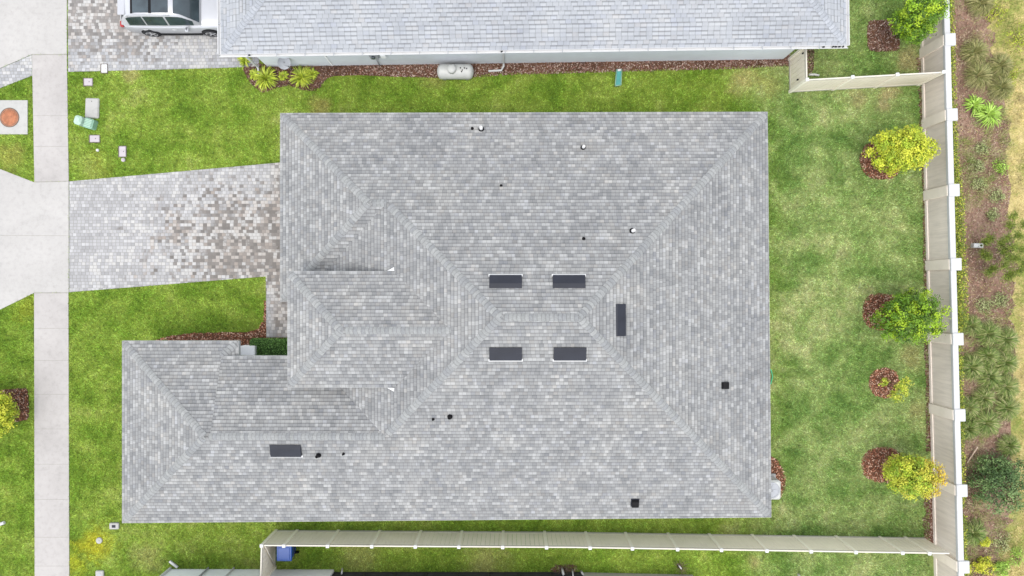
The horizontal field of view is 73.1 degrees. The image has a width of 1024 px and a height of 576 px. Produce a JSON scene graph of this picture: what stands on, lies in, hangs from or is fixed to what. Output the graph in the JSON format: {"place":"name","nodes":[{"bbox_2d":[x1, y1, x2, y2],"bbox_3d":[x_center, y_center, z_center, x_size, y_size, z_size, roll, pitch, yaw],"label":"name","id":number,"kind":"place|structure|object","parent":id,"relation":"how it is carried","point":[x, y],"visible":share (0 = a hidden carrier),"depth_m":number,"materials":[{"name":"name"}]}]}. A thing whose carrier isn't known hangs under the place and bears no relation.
{"place":"outdoors","nodes":[
{"label":"outdoors","id":0,"kind":"place"},
{"bbox_2d":[32,55,68,181],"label":"pavement","id":1,"kind":"structure","parent":0,"point":[49,83],"depth_m":30.97,"materials":[{"name":"concrete"}]},
{"bbox_2d":[34,293,69,575],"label":"pavement","id":2,"kind":"structure","parent":0,"point":[51,476],"depth_m":30.97,"materials":[{"name":"concrete"}]},
{"bbox_2d":[0,54,68,499],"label":"pavement joints","id":3,"kind":"object","parent":2,"relation":"on","point":[47,235],"visible":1,"depth_m":30.96,"materials":[{"name":"grey concrete"}]},
{"bbox_2d":[68,0,258,71],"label":"driveway","id":4,"kind":"structure","parent":0,"point":[98,35],"depth_m":30.98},
{"bbox_2d":[100,64,107,73],"bbox_3d":[-18.276,-9.831,30.963,0.328,0.084,0.433,0,90,0],"label":"meter box","id":5,"kind":"object","parent":4,"relation":"on","point":[103,68],"visible":1,"depth_m":30.93,"materials":[{"name":"white paint"}]},
{"bbox_2d":[117,0,216,36],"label":"parked car","id":6,"kind":"object","parent":4,"relation":"on","point":[154,18],"visible":0.9,"depth_m":29.80,"materials":[{"name":"silver metal"}]},
{"bbox_2d":[69,163,286,336],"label":"driveway","id":7,"kind":"structure","parent":0,"point":[202,225],"depth_m":30.98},
{"bbox_2d":[0,0,933,575],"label":"ground","id":8,"kind":"structure","parent":0,"point":[552,92],"depth_m":31.00,"materials":[{"name":"green plant"}]},
{"bbox_2d":[0,100,27,133],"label":"manhole","id":9,"kind":"object","parent":8,"relation":"on","point":[13,116],"visible":1,"depth_m":30.95,"materials":[{"name":"concrete"}]},
{"bbox_2d":[0,388,28,421],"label":"mulch bed","id":10,"kind":"object","parent":8,"relation":"on","point":[20,396],"visible":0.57,"depth_m":30.99,"materials":[{"name":"brown wood"}]},
{"bbox_2d":[0,390,19,437],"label":"young tree","id":11,"kind":"object","parent":10,"relation":"on","point":[8,411],"visible":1,"depth_m":29.70,"materials":[{"name":"yellow plant"}]},
{"bbox_2d":[0,55,31,87],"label":"paver strip","id":12,"kind":"object","parent":8,"relation":"on","point":[21,69],"visible":1,"depth_m":30.98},
{"bbox_2d":[0,0,66,67],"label":"driveway apron","id":13,"kind":"object","parent":8,"relation":"on","point":[29,27],"visible":1,"depth_m":30.97,"materials":[{"name":"concrete"}]},
{"bbox_2d":[0,169,68,309],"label":"driveway apron","id":14,"kind":"object","parent":8,"relation":"on","point":[29,265],"visible":1,"depth_m":30.97,"materials":[{"name":"concrete"}]},
{"bbox_2d":[73,115,97,129],"bbox_3d":[-18.948,-7.359,30.700,0.742,0.600,0.440,16,90,0],"label":"utility pedestal","id":15,"kind":"object","parent":8,"relation":"on","point":[89,123],"visible":1,"depth_m":30.62,"materials":[{"name":"green paint"}]},
{"bbox_2d":[83,78,92,85],"bbox_3d":[-18.993,-9.228,30.963,0.443,0.084,0.376,0,90,0],"label":"meter box","id":16,"kind":"object","parent":8,"relation":"on","point":[87,81],"visible":1,"depth_m":30.93,"materials":[{"name":"white plastic"}]},
{"bbox_2d":[85,98,99,118],"bbox_3d":[-18.801,-8.051,30.958,0.644,0.104,0.916,0,90,0],"label":"utility pad","id":17,"kind":"object","parent":8,"relation":"on","point":[92,105],"visible":0.98,"depth_m":30.91,"materials":[{"name":"concrete"}]},
{"bbox_2d":[89,135,99,142],"bbox_3d":[-18.706,-6.688,30.963,0.501,0.084,0.361,0,90,0],"label":"meter box","id":18,"kind":"object","parent":8,"relation":"on","point":[94,138],"visible":1,"depth_m":30.93,"materials":[{"name":"white plastic"}]},
{"bbox_2d":[118,146,126,156],"bbox_3d":[-17.457,-6.114,30.963,0.371,0.084,0.519,0,90,0],"label":"meter box","id":19,"kind":"object","parent":8,"relation":"on","point":[122,151],"visible":1,"depth_m":30.93,"materials":[{"name":"white plastic"}]},
{"bbox_2d":[157,300,286,345],"bbox_3d":[-13.131,1.906,30.958,6.259,0.130,2.719,0,90,0],"label":"mulch bed","id":20,"kind":"object","parent":8,"relation":"on","point":[245,338],"visible":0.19,"depth_m":30.99,"materials":[{"name":"brown wood"}]},
{"bbox_2d":[241,345,256,354],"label":"stucco pier","id":21,"kind":"structure","parent":20,"relation":"on","point":[248,350],"depth_m":30.13,"materials":[{"name":"white paint"}]},
{"bbox_2d":[249,337,286,354],"bbox_3d":[-10.692,2.612,30.626,1.915,0.729,0.882,0,90,0],"label":"boxwood hedge","id":22,"kind":"object","parent":20,"relation":"on","point":[271,346],"visible":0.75,"depth_m":30.45,"materials":[{"name":"green plant"}]},
{"bbox_2d":[160,560,333,575],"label":"neighbour house","id":23,"kind":"structure","parent":8,"relation":"on","point":[169,571],"depth_m":30.63,"materials":[{"name":"paint"}]},
{"bbox_2d":[277,546,298,560],"bbox_3d":[-9.834,11.500,30.477,0.770,1.045,0.720,0,90,0],"label":"wheelie bin","id":24,"kind":"object","parent":8,"relation":"on","point":[287,553],"visible":0.68,"depth_m":29.96,"materials":[{"name":"blue plastic"}]},
{"bbox_2d":[243,63,358,91],"bbox_3d":[-9.470,-9.427,30.963,5.242,0.125,1.350,0,90,0],"label":"mulch bed","id":25,"kind":"object","parent":8,"relation":"on","point":[326,72],"visible":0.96,"depth_m":30.99,"materials":[{"name":"brown wood"}]},
{"bbox_2d":[237,57,251,69],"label":"spiky shrub","id":26,"kind":"object","parent":25,"relation":"on","point":[242,60],"visible":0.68,"depth_m":30.85,"materials":[{"name":"green plant"}]},
{"bbox_2d":[254,66,278,91],"bbox_3d":[-10.966,-9.360,30.777,1.215,0.426,1.251,0,90,0],"label":"spiky shrub","id":27,"kind":"object","parent":25,"relation":"on","point":[266,77],"visible":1,"depth_m":30.75,"materials":[{"name":"green plant"}]},
{"bbox_2d":[278,70,288,80],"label":"spiky shrub","id":28,"kind":"object","parent":25,"relation":"on","point":[282,75],"visible":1,"depth_m":30.90,"materials":[{"name":"green plant"}]},
{"bbox_2d":[277,58,291,69],"bbox_3d":[-9.886,-9.761,30.366,0.558,1.276,0.483,0,90,0],"label":"satellite dish","id":29,"kind":"object","parent":25,"relation":"on","point":[284,63],"visible":1,"depth_m":30.04,"materials":[{"name":"grey metal"}]},
{"bbox_2d":[289,65,314,88],"bbox_3d":[-9.391,-9.430,30.786,1.202,0.408,1.205,0,90,0],"label":"spiky shrub","id":30,"kind":"object","parent":25,"relation":"on","point":[302,77],"visible":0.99,"depth_m":30.74,"materials":[{"name":"green plant"}]},
{"bbox_2d":[122,112,770,522],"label":"house","id":31,"kind":"structure","parent":8,"relation":"on","point":[402,236],"depth_m":27.29,"materials":[{"name":"grey"}]},
{"bbox_2d":[270,445,302,456],"bbox_3d":[-8.887,6.416,27.176,1.280,0.212,0.531,0,90,0],"label":"roof vent","id":32,"kind":"object","parent":31,"relation":"on","point":[285,451],"visible":1,"depth_m":27.09,"materials":[{"name":"grey metal"}]},
{"bbox_2d":[488,274,522,287],"bbox_3d":[-0.239,-0.262,25.777,1.280,0.212,0.531,0,90,0],"label":"skylight","id":33,"kind":"object","parent":31,"relation":"on","point":[505,280],"visible":1,"depth_m":25.70,"materials":[{"name":"glass"}]},
{"bbox_2d":[488,348,522,360],"bbox_3d":[-0.239,2.481,25.759,1.280,0.212,0.531,0,90,0],"label":"roof vent","id":34,"kind":"object","parent":31,"relation":"on","point":[505,354],"visible":1,"depth_m":25.67,"materials":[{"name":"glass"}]},
{"bbox_2d":[552,274,585,287],"bbox_3d":[2.126,-0.262,25.777,1.280,0.212,0.531,0,90,0],"label":"roof vent","id":35,"kind":"object","parent":31,"relation":"on","point":[568,280],"visible":1,"depth_m":25.70,"materials":[{"name":"grey metal"}]},
{"bbox_2d":[553,348,586,360],"bbox_3d":[2.160,2.481,25.759,1.280,0.212,0.531,0,90,0],"label":"roof vent","id":36,"kind":"object","parent":31,"relation":"on","point":[569,354],"visible":1,"depth_m":25.67,"materials":[{"name":"grey metal"}]},
{"bbox_2d":[616,304,625,335],"bbox_3d":[4.047,1.201,25.934,0.531,0.212,1.280,0,90,0],"label":"roof vent","id":37,"kind":"object","parent":31,"relation":"on","point":[620,319],"visible":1,"depth_m":25.86,"materials":[{"name":"grey metal"}]},
{"bbox_2d":[630,499,638,507],"bbox_3d":[4.983,8.702,27.971,0.340,0.207,0.361,0,90,0],"label":"exhaust hood","id":38,"kind":"object","parent":31,"relation":"attached to","point":[634,503],"visible":1,"depth_m":27.89,"materials":[{"name":"black plastic"}]},
{"bbox_2d":[332,572,692,575],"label":"screen enclosure","id":39,"kind":"object","parent":8,"relation":"on","point":[472,574],"visible":1,"depth_m":30.84,"materials":[{"name":"metal"}]},
{"bbox_2d":[217,0,849,73],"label":"neighbour house","id":40,"kind":"structure","parent":8,"relation":"on","point":[269,33],"depth_m":28.06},
{"bbox_2d":[550,564,577,571],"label":"mulch bed","id":41,"kind":"object","parent":8,"relation":"on","point":[559,569],"visible":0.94,"depth_m":30.99,"materials":[{"name":"brown wood"}]},
{"bbox_2d":[358,54,789,77],"bbox_3d":[2.795,-9.929,30.963,19.430,0.121,0.846,-1,90,0],"label":"mulch strip","id":42,"kind":"object","parent":8,"relation":"on","point":[420,70],"visible":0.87,"depth_m":30.99,"materials":[{"name":"brown wood"}]},
{"bbox_2d":[437,64,473,79],"bbox_3d":[-2.506,-9.570,30.532,1.620,0.935,0.660,0,90,0],"label":"propane tank","id":43,"kind":"object","parent":42,"relation":"on","point":[454,71],"visible":1,"depth_m":30.31,"materials":[{"name":"metal"}]},
{"bbox_2d":[615,69,621,86],"bbox_3d":[4.750,-9.380,30.878,0.308,0.185,0.786,2,90,0],"label":"splash block","id":44,"kind":"object","parent":42,"relation":"on","point":[618,79],"depth_m":30.84,"materials":[{"name":"teal plastic"}]},
{"bbox_2d":[260,529,948,575],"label":"vinyl fence","id":45,"kind":"object","parent":8,"relation":"on","point":[903,545],"visible":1,"depth_m":29.99,"materials":[{"name":"white paint"}]},
{"bbox_2d":[771,456,785,495],"bbox_3d":[11.290,8.390,30.959,2.011,0.118,2.141,0,90,0],"label":"mulch bed","id":46,"kind":"object","parent":8,"relation":"on","point":[776,468],"visible":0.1,"depth_m":30.99,"materials":[{"name":"brown wood"}]},
{"bbox_2d":[771,473,780,499],"bbox_3d":[11.274,8.812,30.540,1.050,0.921,1.000,0,90,0],"label":"air conditioner","id":47,"kind":"object","parent":46,"relation":"on","point":[775,488],"visible":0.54,"depth_m":30.10,"materials":[{"name":"metal"}]},
{"bbox_2d":[807,49,814,74],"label":"mulch bed","id":48,"kind":"object","parent":8,"relation":"on","point":[810,60],"visible":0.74,"depth_m":30.98,"materials":[{"name":"brown wood"}]},
{"bbox_2d":[788,49,945,92],"bbox_3d":[15.312,-9.513,30.055,5.927,1.890,1.595,0,90,0],"label":"vinyl fence","id":49,"kind":"object","parent":8,"relation":"on","point":[800,80],"visible":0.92,"depth_m":29.98,"materials":[{"name":"white paint"}]},
{"bbox_2d":[862,293,895,330],"bbox_3d":[16.570,1.065,30.957,1.778,0.147,1.713,0,90,0],"label":"mulch bed","id":50,"kind":"object","parent":8,"relation":"on","point":[872,304],"visible":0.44,"depth_m":30.99,"materials":[{"name":"brown wood"}]},
{"bbox_2d":[866,286,952,346],"bbox_3d":[16.752,1.180,29.366,3.256,3.371,2.553,0,90,0],"label":"young tree","id":51,"kind":"object","parent":50,"relation":"on","point":[918,313],"visible":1,"depth_m":28.61,"materials":[{"name":"green plant"}]},
{"bbox_2d":[859,142,899,179],"bbox_3d":[16.569,-5.746,30.951,2.031,0.142,1.839,0,90,0],"label":"mulch bed","id":52,"kind":"object","parent":8,"relation":"on","point":[871,170],"visible":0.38,"depth_m":30.99,"materials":[{"name":"brown wood"}]},
{"bbox_2d":[861,123,940,176],"bbox_3d":[16.399,-5.847,29.543,3.432,3.017,2.269,0,90,0],"label":"young tree","id":53,"kind":"object","parent":52,"relation":"on","point":[909,150],"visible":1,"depth_m":28.74,"materials":[{"name":"yellow plant"}]},
{"bbox_2d":[861,446,900,482],"bbox_3d":[16.644,7.934,30.959,2.017,0.144,1.665,0,90,0],"label":"mulch bed","id":54,"kind":"object","parent":8,"relation":"on","point":[873,460],"visible":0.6,"depth_m":30.99,"materials":[{"name":"brown wood"}]},
{"bbox_2d":[881,452,949,502],"bbox_3d":[16.985,7.911,29.441,2.733,3.220,2.033,0,90,0],"label":"young tree","id":55,"kind":"object","parent":54,"relation":"on","point":[910,474],"visible":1,"depth_m":28.63,"materials":[{"name":"yellow plant"}]},
{"bbox_2d":[867,19,899,51],"bbox_3d":[16.663,-11.331,30.960,1.532,0.138,1.491,0,90,0],"label":"mulch bed","id":56,"kind":"object","parent":8,"relation":"on","point":[879,35],"visible":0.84,"depth_m":30.99,"materials":[{"name":"brown wood"}]},
{"bbox_2d":[887,0,951,47],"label":"young tree","id":57,"kind":"object","parent":56,"relation":"on","point":[927,14],"visible":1,"depth_m":28.43,"materials":[{"name":"green plant"}]},
{"bbox_2d":[868,367,899,398],"bbox_3d":[16.675,4.258,30.956,1.444,0.143,1.450,0,90,0],"label":"mulch bed","id":58,"kind":"object","parent":8,"relation":"on","point":[875,380],"visible":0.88,"depth_m":30.99,"materials":[{"name":"brown wood"}]},
{"bbox_2d":[878,376,914,402],"bbox_3d":[16.581,4.333,30.032,0.870,1.947,1.262,0,90,0],"label":"sapling","id":59,"kind":"object","parent":58,"relation":"on","point":[901,387],"visible":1,"depth_m":29.67,"materials":[{"name":"yellow plant"}]},
{"bbox_2d":[917,86,922,130],"bbox_3d":[18.470,-8.037,30.968,0.619,0.098,2.059,0,90,0],"label":"mulch strip","id":60,"kind":"object","parent":8,"relation":"on","point":[919,105],"visible":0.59,"depth_m":30.99,"materials":[{"name":"brown wood"}]},
{"bbox_2d":[921,167,926,298],"bbox_3d":[18.635,-2.017,30.967,0.508,0.103,6.970,-1,90,0],"label":"mulch strip","id":61,"kind":"object","parent":8,"relation":"on","point":[924,272],"visible":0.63,"depth_m":30.99,"materials":[{"name":"brown wood"}]},
{"bbox_2d":[924,339,930,451],"bbox_3d":[18.734,4.807,30.967,0.545,0.106,5.130,-1,90,0],"label":"mulch strip","id":62,"kind":"object","parent":8,"relation":"on","point":[928,438],"visible":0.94,"depth_m":30.99,"materials":[{"name":"brown wood"}]},
{"bbox_2d":[922,493,933,542],"bbox_3d":[18.740,10.347,30.969,0.761,0.116,2.373,0,90,0],"label":"mulch strip","id":63,"kind":"object","parent":8,"relation":"on","point":[929,510],"visible":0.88,"depth_m":30.99,"materials":[{"name":"brown wood"}]},
{"bbox_2d":[919,0,969,575],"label":"boundary wall","id":64,"kind":"structure","parent":8,"relation":"on","point":[943,263],"depth_m":29.80,"materials":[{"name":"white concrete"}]},
{"bbox_2d":[949,0,969,575],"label":"hedge","id":65,"kind":"object","parent":8,"relation":"on","point":[960,285],"visible":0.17,"depth_m":30.17,"materials":[{"name":"green plant"}]},
{"bbox_2d":[950,0,1020,575],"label":"mulch strip","id":66,"kind":"object","parent":8,"relation":"on","point":[977,220],"visible":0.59,"depth_m":30.99,"materials":[{"name":"brown wood"}]},
{"bbox_2d":[960,395,980,421],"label":"fountain grass","id":67,"kind":"object","parent":66,"relation":"on","point":[971,409],"depth_m":30.64,"materials":[{"name":"green plant"}]},
{"bbox_2d":[961,416,979,439],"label":"fountain grass","id":68,"kind":"object","parent":66,"relation":"on","point":[973,431],"depth_m":30.63,"materials":[{"name":"green plant"}]},
{"bbox_2d":[961,314,982,336],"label":"fountain grass","id":69,"kind":"object","parent":66,"relation":"on","point":[973,323],"depth_m":30.64,"materials":[{"name":"green plant"}]},
{"bbox_2d":[959,352,986,381],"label":"fountain grass","id":70,"kind":"object","parent":66,"relation":"on","point":[975,368],"depth_m":30.66,"materials":[{"name":"green plant"}]},
{"bbox_2d":[963,94,984,115],"bbox_3d":[20.603,-8.158,30.816,1.080,0.348,0.979,26,90,0],"label":"strappy plant","id":71,"kind":"object","parent":66,"relation":"on","point":[975,101],"visible":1,"depth_m":30.80,"materials":[{"name":"green plant"}]},
{"bbox_2d":[958,37,990,65],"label":"fountain grass","id":72,"kind":"object","parent":66,"relation":"on","point":[977,47],"depth_m":30.66,"materials":[{"name":"green plant"}]},
{"bbox_2d":[965,154,985,173],"bbox_3d":[20.738,-5.523,30.882,0.879,0.636,0.874,0,90,0],"label":"weed","id":73,"kind":"object","parent":66,"relation":"on","point":[979,163],"visible":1,"depth_m":30.83,"materials":[{"name":"green plant"}]},
{"bbox_2d":[964,516,989,547],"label":"fountain grass","id":74,"kind":"object","parent":66,"relation":"on","point":[975,533],"depth_m":30.66,"materials":[{"name":"green plant"}]},
{"bbox_2d":[960,60,994,91],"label":"fountain grass","id":75,"kind":"object","parent":66,"relation":"on","point":[979,72],"depth_m":30.67,"materials":[{"name":"green plant"}]},
{"bbox_2d":[970,175,989,192],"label":"weed","id":76,"kind":"object","parent":66,"relation":"on","point":[979,185],"visible":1,"depth_m":30.80,"materials":[{"name":"green plant"}]},
{"bbox_2d":[965,0,995,18],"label":"fountain grass","id":77,"kind":"object","parent":66,"relation":"on","point":[982,5],"depth_m":30.68,"materials":[{"name":"green plant"}]},
{"bbox_2d":[972,140,991,155],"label":"weed","id":78,"kind":"object","parent":66,"relation":"on","point":[978,145],"visible":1,"depth_m":30.80,"materials":[{"name":"green plant"}]},
{"bbox_2d":[971,386,995,410],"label":"fountain grass","id":79,"kind":"object","parent":66,"relation":"on","point":[984,399],"depth_m":30.66,"materials":[{"name":"green plant"}]},
{"bbox_2d":[974,298,992,314],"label":"weed","id":80,"kind":"object","parent":66,"relation":"on","point":[986,305],"visible":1,"depth_m":30.82,"materials":[{"name":"green plant"}]},
{"bbox_2d":[971,556,996,574],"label":"yellow shrub","id":81,"kind":"object","parent":66,"relation":"on","point":[983,565],"visible":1,"depth_m":30.69,"materials":[{"name":"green plant"}]},
{"bbox_2d":[978,537,992,546],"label":"yellow shrub","id":82,"kind":"object","parent":66,"relation":"on","point":[986,542],"visible":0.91,"depth_m":30.63,"materials":[{"name":"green plant"}]},
{"bbox_2d":[973,343,1000,369],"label":"fountain grass","id":83,"kind":"object","parent":66,"relation":"on","point":[990,355],"depth_m":30.65,"materials":[{"name":"green plant"}]},
{"bbox_2d":[972,406,1002,438],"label":"fountain grass","id":84,"kind":"object","parent":66,"relation":"on","point":[987,422],"depth_m":30.66,"materials":[{"name":"green plant"}]},
{"bbox_2d":[973,99,1002,130],"bbox_3d":[21.249,-7.719,30.794,1.398,0.393,1.412,0,90,0],"label":"strappy plant","id":85,"kind":"object","parent":66,"relation":"on","point":[993,113],"visible":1,"depth_m":30.76,"materials":[{"name":"green plant"}]},
{"bbox_2d":[975,320,1000,346],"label":"fountain grass","id":86,"kind":"object","parent":66,"relation":"on","point":[988,333],"depth_m":30.65,"materials":[{"name":"green plant"}]},
{"bbox_2d":[954,0,1023,575],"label":"scrub","id":87,"kind":"object","parent":66,"relation":"on","point":[966,208],"visible":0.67,"depth_m":30.93,"materials":[{"name":"green plant"}]},
{"bbox_2d":[975,365,1002,389],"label":"fountain grass","id":88,"kind":"object","parent":66,"relation":"on","point":[991,377],"depth_m":30.66,"materials":[{"name":"green plant"}]},
{"bbox_2d":[985,207,1000,221],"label":"weed","id":89,"kind":"object","parent":66,"relation":"on","point":[991,215],"visible":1,"depth_m":30.80,"materials":[{"name":"green plant"}]},
{"bbox_2d":[963,448,1023,517],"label":"shrub","id":90,"kind":"object","parent":66,"relation":"on","point":[994,472],"visible":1,"depth_m":29.97,"materials":[{"name":"green plant"}]},
{"bbox_2d":[982,2,1007,26],"bbox_3d":[21.593,-12.279,30.875,1.269,0.577,1.046,38,90,0],"label":"weed","id":91,"kind":"object","parent":66,"relation":"on","point":[993,12],"visible":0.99,"depth_m":30.84,"materials":[{"name":"green plant"}]},
{"bbox_2d":[987,186,1004,204],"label":"weed","id":92,"kind":"object","parent":66,"relation":"on","point":[997,194],"visible":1,"depth_m":30.82,"materials":[{"name":"green plant"}]},
{"bbox_2d":[985,52,1014,77],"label":"fountain grass","id":93,"kind":"object","parent":66,"relation":"on","point":[1003,65],"depth_m":30.66,"materials":[{"name":"green plant"}]},
{"bbox_2d":[977,210,1023,283],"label":"pine tree","id":94,"kind":"object","parent":66,"relation":"on","point":[1005,251],"visible":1,"depth_m":29.28,"materials":[{"name":"green plant"}]},
{"bbox_2d":[991,291,1010,308],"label":"weed","id":95,"kind":"object","parent":66,"relation":"on","point":[1000,300],"visible":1,"depth_m":30.83,"materials":[{"name":"green plant"}]},
{"bbox_2d":[991,158,1010,175],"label":"weed","id":96,"kind":"object","parent":66,"relation":"on","point":[999,166],"visible":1,"depth_m":30.81,"materials":[{"name":"green plant"}]},
{"bbox_2d":[988,74,1014,102],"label":"fountain grass","id":97,"kind":"object","parent":66,"relation":"on","point":[1000,88],"depth_m":30.66,"materials":[{"name":"green plant"}]},
{"bbox_2d":[991,560,1011,575],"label":"yellow shrub","id":98,"kind":"object","parent":66,"relation":"on","point":[1000,565],"visible":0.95,"depth_m":30.67,"materials":[{"name":"green plant"}]},
{"bbox_2d":[992,350,1019,374],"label":"fountain grass","id":99,"kind":"object","parent":66,"relation":"on","point":[1007,362],"depth_m":30.66,"materials":[{"name":"green plant"}]},
{"bbox_2d":[993,373,1020,399],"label":"fountain grass","id":100,"kind":"object","parent":66,"relation":"on","point":[1008,386],"depth_m":30.65,"materials":[{"name":"green plant"}]},
{"bbox_2d":[993,396,1021,422],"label":"fountain grass","id":101,"kind":"object","parent":66,"relation":"on","point":[1007,407],"depth_m":30.66,"materials":[{"name":"green plant"}]},
{"bbox_2d":[995,326,1019,353],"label":"fountain grass","id":102,"kind":"object","parent":66,"relation":"on","point":[1009,339],"depth_m":30.65,"materials":[{"name":"green plant"}]},
{"bbox_2d":[995,433,1021,457],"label":"fountain grass","id":103,"kind":"object","parent":66,"relation":"on","point":[1010,445],"depth_m":30.66,"materials":[{"name":"green plant"}]},
{"bbox_2d":[952,0,1023,575],"bbox_3d":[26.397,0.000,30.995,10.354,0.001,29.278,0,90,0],"label":"dry ground","id":104,"kind":"structure","parent":0,"point":[1019,520],"depth_m":31.00,"materials":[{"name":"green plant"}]},
{"bbox_2d":[989,530,1012,555],"bbox_3d":[21.823,11.413,30.842,1.067,0.534,0.917,-28,90,0],"label":"weed","id":105,"kind":"object","parent":104,"relation":"on","point":[1003,547],"visible":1,"depth_m":30.80,"materials":[{"name":"green plant"}]},
{"bbox_2d":[1002,22,1023,52],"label":"weed","id":106,"kind":"object","parent":104,"relation":"on","point":[1016,38],"visible":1,"depth_m":30.84,"materials":[{"name":"green plant"}]},
{"bbox_2d":[1005,66,1020,85],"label":"weed","id":107,"kind":"object","parent":104,"relation":"on","point":[1013,76],"visible":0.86,"depth_m":30.77,"materials":[{"name":"green plant"}]},
{"bbox_2d":[1005,543,1023,567],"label":"weed","id":108,"kind":"object","parent":104,"relation":"on","point":[1015,554],"visible":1,"depth_m":30.83,"materials":[{"name":"green plant"}]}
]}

